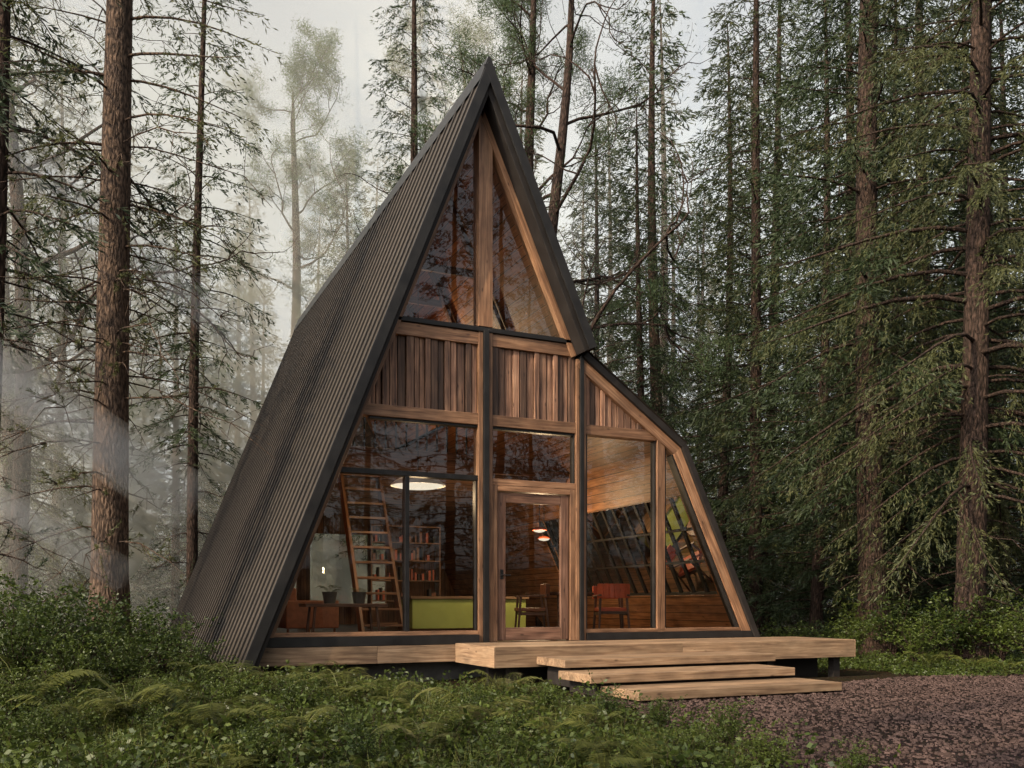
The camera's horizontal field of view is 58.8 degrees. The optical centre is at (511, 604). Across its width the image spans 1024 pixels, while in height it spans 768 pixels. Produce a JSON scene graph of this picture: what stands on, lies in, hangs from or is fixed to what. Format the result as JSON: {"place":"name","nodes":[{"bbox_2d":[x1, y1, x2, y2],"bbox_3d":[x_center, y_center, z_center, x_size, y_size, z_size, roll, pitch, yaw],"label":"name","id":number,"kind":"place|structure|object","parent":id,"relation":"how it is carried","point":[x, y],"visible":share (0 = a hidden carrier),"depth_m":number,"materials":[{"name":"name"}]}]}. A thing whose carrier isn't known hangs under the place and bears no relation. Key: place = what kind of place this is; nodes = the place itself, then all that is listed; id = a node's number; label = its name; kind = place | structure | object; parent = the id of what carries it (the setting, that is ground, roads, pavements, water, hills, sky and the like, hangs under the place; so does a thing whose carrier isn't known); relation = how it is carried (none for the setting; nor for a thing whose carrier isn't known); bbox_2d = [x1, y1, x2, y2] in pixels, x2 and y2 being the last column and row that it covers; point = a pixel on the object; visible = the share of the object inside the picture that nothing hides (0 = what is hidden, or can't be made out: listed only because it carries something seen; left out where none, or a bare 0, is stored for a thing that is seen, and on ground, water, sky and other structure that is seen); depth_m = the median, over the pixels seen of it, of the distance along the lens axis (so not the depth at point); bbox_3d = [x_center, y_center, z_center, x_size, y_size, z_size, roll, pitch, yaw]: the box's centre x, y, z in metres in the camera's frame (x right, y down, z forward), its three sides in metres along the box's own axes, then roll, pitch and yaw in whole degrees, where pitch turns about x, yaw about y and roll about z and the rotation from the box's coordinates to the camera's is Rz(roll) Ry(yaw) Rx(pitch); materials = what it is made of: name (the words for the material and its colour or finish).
{"place":"outdoors","nodes":[
{"label":"outdoors","id":0,"kind":"place"},
{"bbox_2d":[2,565,1023,766],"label":"ground","id":1,"kind":"structure","parent":0,"point":[849,674],"depth_m":14.37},
{"bbox_2d":[0,568,43,654],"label":"shrub","id":2,"kind":"object","parent":1,"relation":"on","point":[4,577],"visible":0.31,"depth_m":11.17,"materials":[{"name":"green plant"}]},
{"bbox_2d":[0,660,59,719],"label":"shrub","id":3,"kind":"object","parent":1,"relation":"on","point":[17,689],"visible":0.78,"depth_m":7.29,"materials":[{"name":"green plant"}]},
{"bbox_2d":[0,0,93,627],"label":"spruce tree","id":4,"kind":"object","parent":1,"relation":"on","point":[8,391],"visible":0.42,"depth_m":24.07,"materials":[{"name":"green plant"}]},
{"bbox_2d":[0,590,94,684],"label":"shrub","id":5,"kind":"object","parent":1,"relation":"on","point":[20,654],"visible":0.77,"depth_m":9.45,"materials":[{"name":"green plant"}]},
{"bbox_2d":[0,571,97,670],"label":"shrub","id":6,"kind":"object","parent":1,"relation":"on","point":[40,594],"visible":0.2,"depth_m":12.49,"materials":[{"name":"green plant"}]},
{"bbox_2d":[0,692,107,749],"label":"shrub","id":7,"kind":"object","parent":1,"relation":"on","point":[49,722],"visible":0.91,"depth_m":6.32,"materials":[{"name":"green plant"}]},
{"bbox_2d":[0,586,111,679],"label":"shrub","id":8,"kind":"object","parent":1,"relation":"on","point":[82,628],"visible":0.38,"depth_m":10.47,"materials":[{"name":"green plant"}]},
{"bbox_2d":[16,625,122,694],"bbox_3d":[-4.467,0.600,9.159,0.993,0.774,0.927,0,0,-17],"label":"shrub","id":9,"kind":"object","parent":1,"relation":"on","point":[66,666],"visible":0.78,"depth_m":9.18,"materials":[{"name":"green plant"}]},
{"bbox_2d":[0,30,151,634],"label":"spruce tree","id":10,"kind":"object","parent":1,"relation":"on","point":[87,368],"visible":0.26,"depth_m":27.11,"materials":[{"name":"green plant"}]},
{"bbox_2d":[0,0,179,582],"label":"spruce tree","id":11,"kind":"object","parent":1,"relation":"on","point":[6,88],"visible":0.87,"depth_m":13.23,"materials":[{"name":"green plant"}]},
{"bbox_2d":[51,729,144,767],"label":"shrub","id":12,"kind":"object","parent":1,"relation":"on","point":[103,751],"visible":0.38,"depth_m":5.60,"materials":[{"name":"green plant"}]},
{"bbox_2d":[37,583,160,680],"bbox_3d":[-5.069,0.367,11.067,1.389,1.259,1.392,0,0,11],"label":"shrub","id":13,"kind":"object","parent":1,"relation":"on","point":[100,621],"visible":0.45,"depth_m":10.93,"materials":[{"name":"green plant"}]},
{"bbox_2d":[50,587,168,669],"bbox_3d":[-5.723,0.375,12.639,1.687,1.243,1.269,0,0,-36],"label":"shrub","id":14,"kind":"object","parent":1,"relation":"on","point":[123,622],"visible":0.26,"depth_m":12.60,"materials":[{"name":"green plant"}]},
{"bbox_2d":[75,630,165,689],"bbox_3d":[-4.156,0.618,9.640,0.922,0.719,0.860,0,0,-43],"label":"shrub","id":15,"kind":"object","parent":1,"relation":"on","point":[118,670],"visible":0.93,"depth_m":9.55,"materials":[{"name":"green plant"}]},
{"bbox_2d":[50,102,199,626],"bbox_3d":[-15.400,-9.504,35.699,5.661,21.146,5.623,0,0,14],"label":"spruce tree","id":16,"kind":"object","parent":1,"relation":"on","point":[130,425],"visible":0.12,"depth_m":35.75,"materials":[{"name":"green plant"}]},
{"bbox_2d":[53,625,207,683],"bbox_3d":[-4.472,0.629,10.672,1.788,0.779,1.177,0,0,-21],"label":"shrub","id":17,"kind":"object","parent":1,"relation":"on","point":[145,656],"visible":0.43,"depth_m":10.62,"materials":[{"name":"green plant"}]},
{"bbox_2d":[0,0,284,656],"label":"spruce tree","id":18,"kind":"object","parent":1,"relation":"on","point":[110,540],"visible":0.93,"depth_m":13.44,"materials":[{"name":"green plant"}]},
{"bbox_2d":[101,605,203,662],"bbox_3d":[-5.086,0.480,12.769,1.487,0.984,2.258,0,0,-10],"label":"shrub","id":19,"kind":"object","parent":1,"relation":"on","point":[139,632],"visible":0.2,"depth_m":12.57,"materials":[{"name":"green plant"}]},
{"bbox_2d":[0,0,306,625],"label":"bare tree","id":20,"kind":"object","parent":1,"relation":"on","point":[20,466],"visible":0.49,"depth_m":18.73,"materials":[{"name":"brown plant"}]},
{"bbox_2d":[121,664,187,704],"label":"shrub","id":21,"kind":"object","parent":1,"relation":"on","point":[160,682],"visible":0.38,"depth_m":8.36,"materials":[{"name":"green plant"}]},
{"bbox_2d":[130,699,201,740],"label":"shrub","id":22,"kind":"object","parent":1,"relation":"on","point":[177,727],"visible":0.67,"depth_m":6.56,"materials":[{"name":"green plant"}]},
{"bbox_2d":[113,596,222,677],"bbox_3d":[-4.315,0.469,11.364,1.263,1.144,1.266,0,0,7],"label":"shrub","id":23,"kind":"object","parent":1,"relation":"on","point":[150,621],"visible":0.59,"depth_m":11.26,"materials":[{"name":"green plant"}]},
{"bbox_2d":[129,159,234,631],"bbox_3d":[-11.612,-6.957,31.200,4.890,16.592,4.683,0,0,-10],"label":"spruce tree","id":24,"kind":"object","parent":1,"relation":"on","point":[176,547],"visible":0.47,"depth_m":31.09,"materials":[{"name":"green plant"}]},
{"bbox_2d":[151,634,238,681],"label":"shrub","id":25,"kind":"object","parent":1,"relation":"on","point":[193,657],"visible":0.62,"depth_m":10.14,"materials":[{"name":"green plant"}]},
{"bbox_2d":[129,0,275,589],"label":"spruce tree","id":26,"kind":"object","parent":1,"relation":"on","point":[192,460],"visible":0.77,"depth_m":24.52,"materials":[{"name":"green plant"}]},
{"bbox_2d":[186,656,239,685],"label":"shrub","id":27,"kind":"object","parent":1,"relation":"on","point":[206,670],"visible":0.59,"depth_m":9.54,"materials":[{"name":"green plant"}]},
{"bbox_2d":[202,662,268,711],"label":"shrub","id":28,"kind":"object","parent":1,"relation":"on","point":[232,692],"visible":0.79,"depth_m":7.97,"materials":[{"name":"green plant"}]},
{"bbox_2d":[198,179,295,585],"bbox_3d":[-11.434,-8.668,39.720,5.271,19.824,5.307,0,0,-19],"label":"spruce tree","id":29,"kind":"object","parent":1,"relation":"on","point":[252,376],"visible":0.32,"depth_m":39.52,"materials":[{"name":"green plant"}]},
{"bbox_2d":[129,14,375,441],"bbox_3d":[-8.479,-10.916,37.942,12.574,24.777,10.109,0,0,15],"label":"pine tree","id":30,"kind":"object","parent":1,"relation":"on","point":[293,168],"visible":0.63,"depth_m":36.12,"materials":[{"name":"green plant"}]},
{"bbox_2d":[221,713,293,763],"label":"shrub","id":31,"kind":"object","parent":1,"relation":"on","point":[252,740],"visible":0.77,"depth_m":5.48,"materials":[{"name":"green plant"}]},
{"bbox_2d":[262,668,334,719],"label":"shrub","id":32,"kind":"object","parent":1,"relation":"on","point":[292,695],"visible":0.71,"depth_m":7.58,"materials":[{"name":"green plant"}]},
{"bbox_2d":[295,154,384,602],"bbox_3d":[-6.684,-8.169,36.067,5.423,19.211,5.662,0,0,3],"label":"spruce tree","id":33,"kind":"object","parent":1,"relation":"on","point":[339,577],"visible":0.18,"depth_m":35.84,"materials":[{"name":"green plant"}]},
{"bbox_2d":[325,720,394,767],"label":"shrub","id":34,"kind":"object","parent":1,"relation":"on","point":[362,751],"visible":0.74,"depth_m":5.58,"materials":[{"name":"green plant"}]},
{"bbox_2d":[321,697,400,729],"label":"shrub","id":35,"kind":"object","parent":1,"relation":"on","point":[352,716],"visible":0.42,"depth_m":6.99,"materials":[{"name":"green plant"}]},
{"bbox_2d":[313,0,453,589],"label":"spruce tree","id":36,"kind":"object","parent":1,"relation":"on","point":[414,77],"visible":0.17,"depth_m":27.67,"materials":[{"name":"green plant"}]},
{"bbox_2d":[388,684,430,709],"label":"shrub","id":37,"kind":"object","parent":1,"relation":"on","point":[412,697],"visible":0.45,"depth_m":8.86,"materials":[{"name":"green plant"}]},
{"bbox_2d":[413,695,476,739],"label":"shrub","id":38,"kind":"object","parent":1,"relation":"on","point":[447,716],"visible":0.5,"depth_m":6.78,"materials":[{"name":"green plant"}]},
{"bbox_2d":[169,56,759,682],"bbox_3d":[-2.283,-3.110,18.812,8.352,9.020,12.922,0,0,-25],"label":"frame cabin","id":39,"kind":"object","parent":1,"relation":"on","point":[497,398],"visible":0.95,"depth_m":13.90,"materials":[{"name":"wood"}]},
{"bbox_2d":[278,588,338,632],"bbox_3d":[-3.637,0.140,15.478,0.870,0.800,2.100,0,0,-25],"label":"sofa","id":40,"kind":"object","parent":39,"relation":"on","point":[294,615],"visible":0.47,"depth_m":14.53,"materials":[{"name":"brown leather"}]},
{"bbox_2d":[298,603,387,631],"bbox_3d":[-2.466,0.266,13.265,1.200,0.552,0.500,0,0,-25],"label":"side table","id":41,"kind":"object","parent":39,"relation":"on","point":[316,605],"visible":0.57,"depth_m":13.12,"materials":[{"name":"brown wood"}]},
{"bbox_2d":[316,585,341,602],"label":"potted plant","id":42,"kind":"object","parent":41,"relation":"on","point":[329,597],"visible":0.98,"depth_m":13.11,"materials":[{"name":"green plant"}]},
{"bbox_2d":[351,588,366,602],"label":"potted plant","id":43,"kind":"object","parent":41,"relation":"on","point":[359,597],"visible":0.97,"depth_m":13.34,"materials":[{"name":"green plant"}]},
{"bbox_2d":[338,473,402,631],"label":"ladder","id":44,"kind":"structure","parent":39,"relation":"on","point":[388,548],"depth_m":15.72,"materials":[{"name":"brown wood"}]},
{"bbox_2d":[367,524,440,628],"bbox_3d":[-2.431,-0.610,20.497,1.630,2.300,0.300,0,0,-25],"label":"bookshelf","id":45,"kind":"object","parent":39,"relation":"on","point":[427,576],"visible":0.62,"depth_m":20.46,"materials":[{"name":"brown wood"}]},
{"bbox_2d":[390,477,445,489],"bbox_3d":[-1.477,-3.755,14.273,0.880,3.890,0.880,0,0,-25],"label":"pendant lamp","id":46,"kind":"object","parent":39,"relation":"hanging from","point":[422,484],"visible":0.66,"depth_m":14.02,"materials":[{"name":"metal"}]},
{"bbox_2d":[400,596,528,628],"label":"kitchen island","id":47,"kind":"structure","parent":39,"relation":"on","point":[430,612],"depth_m":17.25,"materials":[{"name":"green laminate"}]},
{"bbox_2d":[514,584,549,626],"bbox_3d":[0.347,0.101,15.271,0.580,0.882,0.550,0,0,-6],"label":"dining chair","id":48,"kind":"object","parent":39,"relation":"on","point":[544,591],"visible":0.94,"depth_m":15.04,"materials":[{"name":"brown wood"}]},
{"bbox_2d":[497,492,567,640],"bbox_3d":[0.306,-0.545,13.334,1.160,2.140,0.060,0,0,-25],"label":"door leaf","id":49,"kind":"structure","parent":39,"relation":"in","point":[561,632],"depth_m":13.30,"materials":[{"name":"brown wood"}]},
{"bbox_2d":[533,477,545,532],"bbox_3d":[0.519,-1.975,17.178,0.260,1.250,0.260,0,0,-25],"label":"pendant lamp","id":50,"kind":"object","parent":39,"relation":"hanging from","point":[539,529],"visible":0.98,"depth_m":17.13,"materials":[{"name":"red metal"}]},
{"bbox_2d":[537,536,549,540],"bbox_3d":[0.633,-1.805,18.002,0.260,1.110,0.260,0,0,-25],"label":"pendant lamp","id":51,"kind":"object","parent":39,"relation":"hanging from","point":[543,538],"visible":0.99,"depth_m":17.92,"materials":[{"name":"red metal"}]},
{"bbox_2d":[525,592,593,626],"bbox_3d":[0.844,0.168,16.116,1.240,0.745,1.240,0,0,-25],"label":"dining table","id":52,"kind":"object","parent":39,"relation":"on","point":[551,593],"visible":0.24,"depth_m":15.87,"materials":[{"name":"brown wood"}]},
{"bbox_2d":[592,586,621,627],"bbox_3d":[1.757,0.101,16.673,0.550,0.882,0.580,0,0,4],"label":"dining chair","id":53,"kind":"object","parent":39,"relation":"on","point":[594,589],"visible":0.23,"depth_m":16.86,"materials":[{"name":"brown wood"}]},
{"bbox_2d":[592,584,629,628],"bbox_3d":[1.671,0.101,15.260,0.550,0.882,0.580,0,0,-5],"label":"dining chair","id":54,"kind":"object","parent":39,"relation":"on","point":[621,591],"visible":0.89,"depth_m":15.04,"materials":[{"name":"brown wood"}]},
{"bbox_2d":[542,497,716,593],"bbox_3d":[2.057,-1.000,17.420,0.777,1.621,5.250,0,0,-25],"label":"side window glass","id":55,"kind":"structure","parent":39,"relation":"in","point":[670,516],"depth_m":16.77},
{"bbox_2d":[382,0,574,272],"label":"pine tree","id":56,"kind":"object","parent":1,"relation":"on","point":[481,35],"visible":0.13,"depth_m":36.02,"materials":[{"name":"green plant"}]},
{"bbox_2d":[460,681,505,719],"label":"shrub","id":57,"kind":"object","parent":1,"relation":"on","point":[473,701],"visible":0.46,"depth_m":7.87,"materials":[{"name":"green plant"}]},
{"bbox_2d":[467,712,537,761],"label":"shrub","id":58,"kind":"object","parent":1,"relation":"on","point":[500,739],"visible":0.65,"depth_m":5.88,"materials":[{"name":"green plant"}]},
{"bbox_2d":[0,640,1023,767],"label":"undergrowth","id":59,"kind":"object","parent":1,"relation":"on","point":[472,749],"visible":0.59,"depth_m":6.53,"materials":[{"name":"green plant"}]},
{"bbox_2d":[0,0,1023,624],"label":"distant forest","id":60,"kind":"object","parent":1,"relation":"on","point":[664,162],"visible":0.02,"depth_m":39.69,"materials":[{"name":"green plant"}]},
{"bbox_2d":[0,651,1023,767],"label":"fern bed","id":61,"kind":"object","parent":1,"relation":"on","point":[161,691],"visible":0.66,"depth_m":6.92,"materials":[{"name":"green plant"}]},
{"bbox_2d":[319,0,745,626],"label":"bare tree","id":62,"kind":"object","parent":1,"relation":"on","point":[557,200],"visible":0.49,"depth_m":21.97,"materials":[{"name":"brown plant"}]},
{"bbox_2d":[521,681,572,711],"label":"shrub","id":63,"kind":"object","parent":1,"relation":"on","point":[542,694],"visible":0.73,"depth_m":8.55,"materials":[{"name":"green plant"}]},
{"bbox_2d":[535,720,603,758],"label":"shrub","id":64,"kind":"object","parent":1,"relation":"on","point":[567,733],"visible":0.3,"depth_m":6.01,"materials":[{"name":"green plant"}]},
{"bbox_2d":[404,0,747,399],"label":"pine tree","id":65,"kind":"object","parent":1,"relation":"on","point":[529,104],"visible":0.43,"depth_m":23.72,"materials":[{"name":"green plant"}]},
{"bbox_2d":[581,682,633,719],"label":"shrub","id":66,"kind":"object","parent":1,"relation":"on","point":[607,705],"visible":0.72,"depth_m":8.06,"materials":[{"name":"green plant"}]},
{"bbox_2d":[558,106,659,407],"bbox_3d":[3.034,-8.589,34.222,5.669,20.084,5.919,0,0,-37],"label":"spruce tree","id":67,"kind":"object","parent":1,"relation":"on","point":[596,265],"visible":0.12,"depth_m":34.18,"materials":[{"name":"green plant"}]},
{"bbox_2d":[607,729,670,762],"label":"shrub","id":68,"kind":"object","parent":1,"relation":"on","point":[629,746],"visible":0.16,"depth_m":5.86,"materials":[{"name":"green plant"}]},
{"bbox_2d":[592,91,704,484],"bbox_3d":[3.597,-6.683,25.909,4.217,15.860,4.246,0,0,21],"label":"spruce tree","id":69,"kind":"object","parent":1,"relation":"on","point":[640,372],"visible":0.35,"depth_m":25.71,"materials":[{"name":"green plant"}]},
{"bbox_2d":[455,636,855,686],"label":"wooden deck","id":70,"kind":"structure","parent":1,"relation":"on","point":[801,655],"depth_m":12.69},
{"bbox_2d":[629,694,687,729],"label":"shrub","id":71,"kind":"object","parent":1,"relation":"on","point":[661,719],"visible":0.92,"depth_m":7.57,"materials":[{"name":"green plant"}]},
{"bbox_2d":[537,651,841,701],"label":"wooden steps","id":72,"kind":"structure","parent":1,"relation":"on","point":[692,675],"depth_m":11.08,"materials":[{"name":"wood"}]},
{"bbox_2d":[660,716,730,751],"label":"shrub","id":73,"kind":"object","parent":1,"relation":"on","point":[711,740],"visible":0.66,"depth_m":6.39,"materials":[{"name":"green plant"}]},
{"bbox_2d":[695,695,756,748],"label":"shrub","id":74,"kind":"object","parent":1,"relation":"on","point":[733,724],"visible":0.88,"depth_m":6.67,"materials":[{"name":"green plant"}]},
{"bbox_2d":[652,10,814,636],"bbox_3d":[7.033,-8.976,30.099,5.916,20.958,6.177,0,0,-3],"label":"spruce tree","id":75,"kind":"object","parent":1,"relation":"on","point":[704,436],"visible":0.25,"depth_m":29.90,"materials":[{"name":"green plant"}]},
{"bbox_2d":[660,0,856,636],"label":"spruce tree","id":76,"kind":"object","parent":1,"relation":"on","point":[755,588],"visible":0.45,"depth_m":24.56,"materials":[{"name":"green plant"}]},
{"bbox_2d":[732,718,811,767],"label":"shrub","id":77,"kind":"object","parent":1,"relation":"on","point":[765,754],"visible":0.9,"depth_m":5.77,"materials":[{"name":"green plant"}]},
{"bbox_2d":[692,0,857,634],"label":"spruce tree","id":78,"kind":"object","parent":1,"relation":"on","point":[765,322],"visible":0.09,"depth_m":33.05,"materials":[{"name":"green plant"}]},
{"bbox_2d":[757,617,812,636],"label":"shrub","id":79,"kind":"object","parent":1,"relation":"on","point":[790,634],"visible":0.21,"depth_m":16.34,"materials":[{"name":"green plant"}]},
{"bbox_2d":[760,623,837,637],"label":"shrub","id":80,"kind":"object","parent":1,"relation":"on","point":[813,630],"visible":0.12,"depth_m":17.11,"materials":[{"name":"green plant"}]},
{"bbox_2d":[779,616,853,638],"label":"shrub","id":81,"kind":"object","parent":1,"relation":"on","point":[825,633],"visible":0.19,"depth_m":17.83,"materials":[{"name":"green plant"}]},
{"bbox_2d":[710,0,931,651],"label":"spruce tree","id":82,"kind":"object","parent":1,"relation":"on","point":[815,607],"visible":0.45,"depth_m":22.03,"materials":[{"name":"green plant"}]},
{"bbox_2d":[741,0,958,634],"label":"spruce tree","id":83,"kind":"object","parent":1,"relation":"on","point":[821,216],"visible":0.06,"depth_m":29.55,"materials":[{"name":"green plant"}]},
{"bbox_2d":[685,0,1023,655],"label":"spruce tree","id":84,"kind":"object","parent":1,"relation":"on","point":[867,195],"visible":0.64,"depth_m":18.86,"materials":[{"name":"green plant"}]},
{"bbox_2d":[827,609,882,659],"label":"shrub","id":85,"kind":"object","parent":1,"relation":"on","point":[857,636],"visible":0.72,"depth_m":16.96,"materials":[{"name":"green plant"}]},
{"bbox_2d":[816,587,907,638],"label":"shrub","id":86,"kind":"object","parent":1,"relation":"on","point":[847,612],"visible":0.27,"depth_m":18.88,"materials":[{"name":"green plant"}]},
{"bbox_2d":[726,0,1023,662],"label":"spruce tree","id":87,"kind":"object","parent":1,"relation":"on","point":[973,468],"visible":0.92,"depth_m":16.50,"materials":[{"name":"green plant"}]},
{"bbox_2d":[857,592,933,655],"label":"shrub","id":88,"kind":"object","parent":1,"relation":"on","point":[891,645],"visible":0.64,"depth_m":17.89,"materials":[{"name":"green plant"}]},
{"bbox_2d":[789,0,1022,649],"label":"spruce tree","id":89,"kind":"object","parent":1,"relation":"on","point":[941,579],"visible":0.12,"depth_m":21.97,"materials":[{"name":"green plant"}]},
{"bbox_2d":[806,0,1023,639],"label":"spruce tree","id":90,"kind":"object","parent":1,"relation":"on","point":[924,149],"visible":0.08,"depth_m":26.80,"materials":[{"name":"green plant"}]},
{"bbox_2d":[876,612,963,662],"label":"shrub","id":91,"kind":"object","parent":1,"relation":"on","point":[923,642],"visible":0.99,"depth_m":15.47,"materials":[{"name":"green plant"}]},
{"bbox_2d":[891,604,948,650],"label":"shrub","id":92,"kind":"object","parent":1,"relation":"on","point":[911,613],"visible":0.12,"depth_m":19.92,"materials":[{"name":"green plant"}]},
{"bbox_2d":[901,596,995,661],"bbox_3d":[7.668,0.489,15.918,1.389,1.259,1.392,0,0,-24],"label":"shrub","id":93,"kind":"object","parent":1,"relation":"on","point":[953,642],"visible":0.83,"depth_m":15.90,"materials":[{"name":"green plant"}]},
{"bbox_2d":[885,0,1023,654],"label":"spruce tree","id":94,"kind":"object","parent":1,"relation":"on","point":[1016,329],"visible":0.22,"depth_m":20.13,"materials":[{"name":"green plant"}]},
{"bbox_2d":[892,0,1023,645],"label":"spruce tree","id":95,"kind":"object","parent":1,"relation":"on","point":[998,47],"visible":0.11,"depth_m":23.96,"materials":[{"name":"green plant"}]},
{"bbox_2d":[912,587,1022,657],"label":"shrub","id":96,"kind":"object","parent":1,"relation":"on","point":[975,628],"visible":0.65,"depth_m":16.12,"materials":[{"name":"green plant"}]},
{"bbox_2d":[928,590,1023,654],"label":"shrub","id":97,"kind":"object","parent":1,"relation":"on","point":[990,650],"visible":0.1,"depth_m":18.89,"materials":[{"name":"green plant"}]},
{"bbox_2d":[970,595,1023,661],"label":"shrub","id":98,"kind":"object","parent":1,"relation":"on","point":[997,639],"visible":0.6,"depth_m":15.96,"materials":[{"name":"green plant"}]},
{"bbox_2d":[986,598,1023,653],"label":"shrub","id":99,"kind":"object","parent":1,"relation":"on","point":[1020,627],"visible":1,"depth_m":15.05,"materials":[{"name":"green plant"}]},
{"bbox_2d":[7,0,1023,569],"label":"sky","id":100,"kind":"structure","parent":0,"point":[360,45],"materials":[{"name":"white"}]},
{"bbox_2d":[572,673,1023,767],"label":"gravel path","id":101,"kind":"structure","parent":0,"point":[948,721],"depth_m":8.42,"materials":[{"name":"gravel"}]},
{"bbox_2d":[817,736,889,767],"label":"shrub","id":102,"kind":"object","parent":101,"relation":"on","point":[858,759],"visible":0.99,"depth_m":5.48,"materials":[{"name":"green plant"}]}
]}

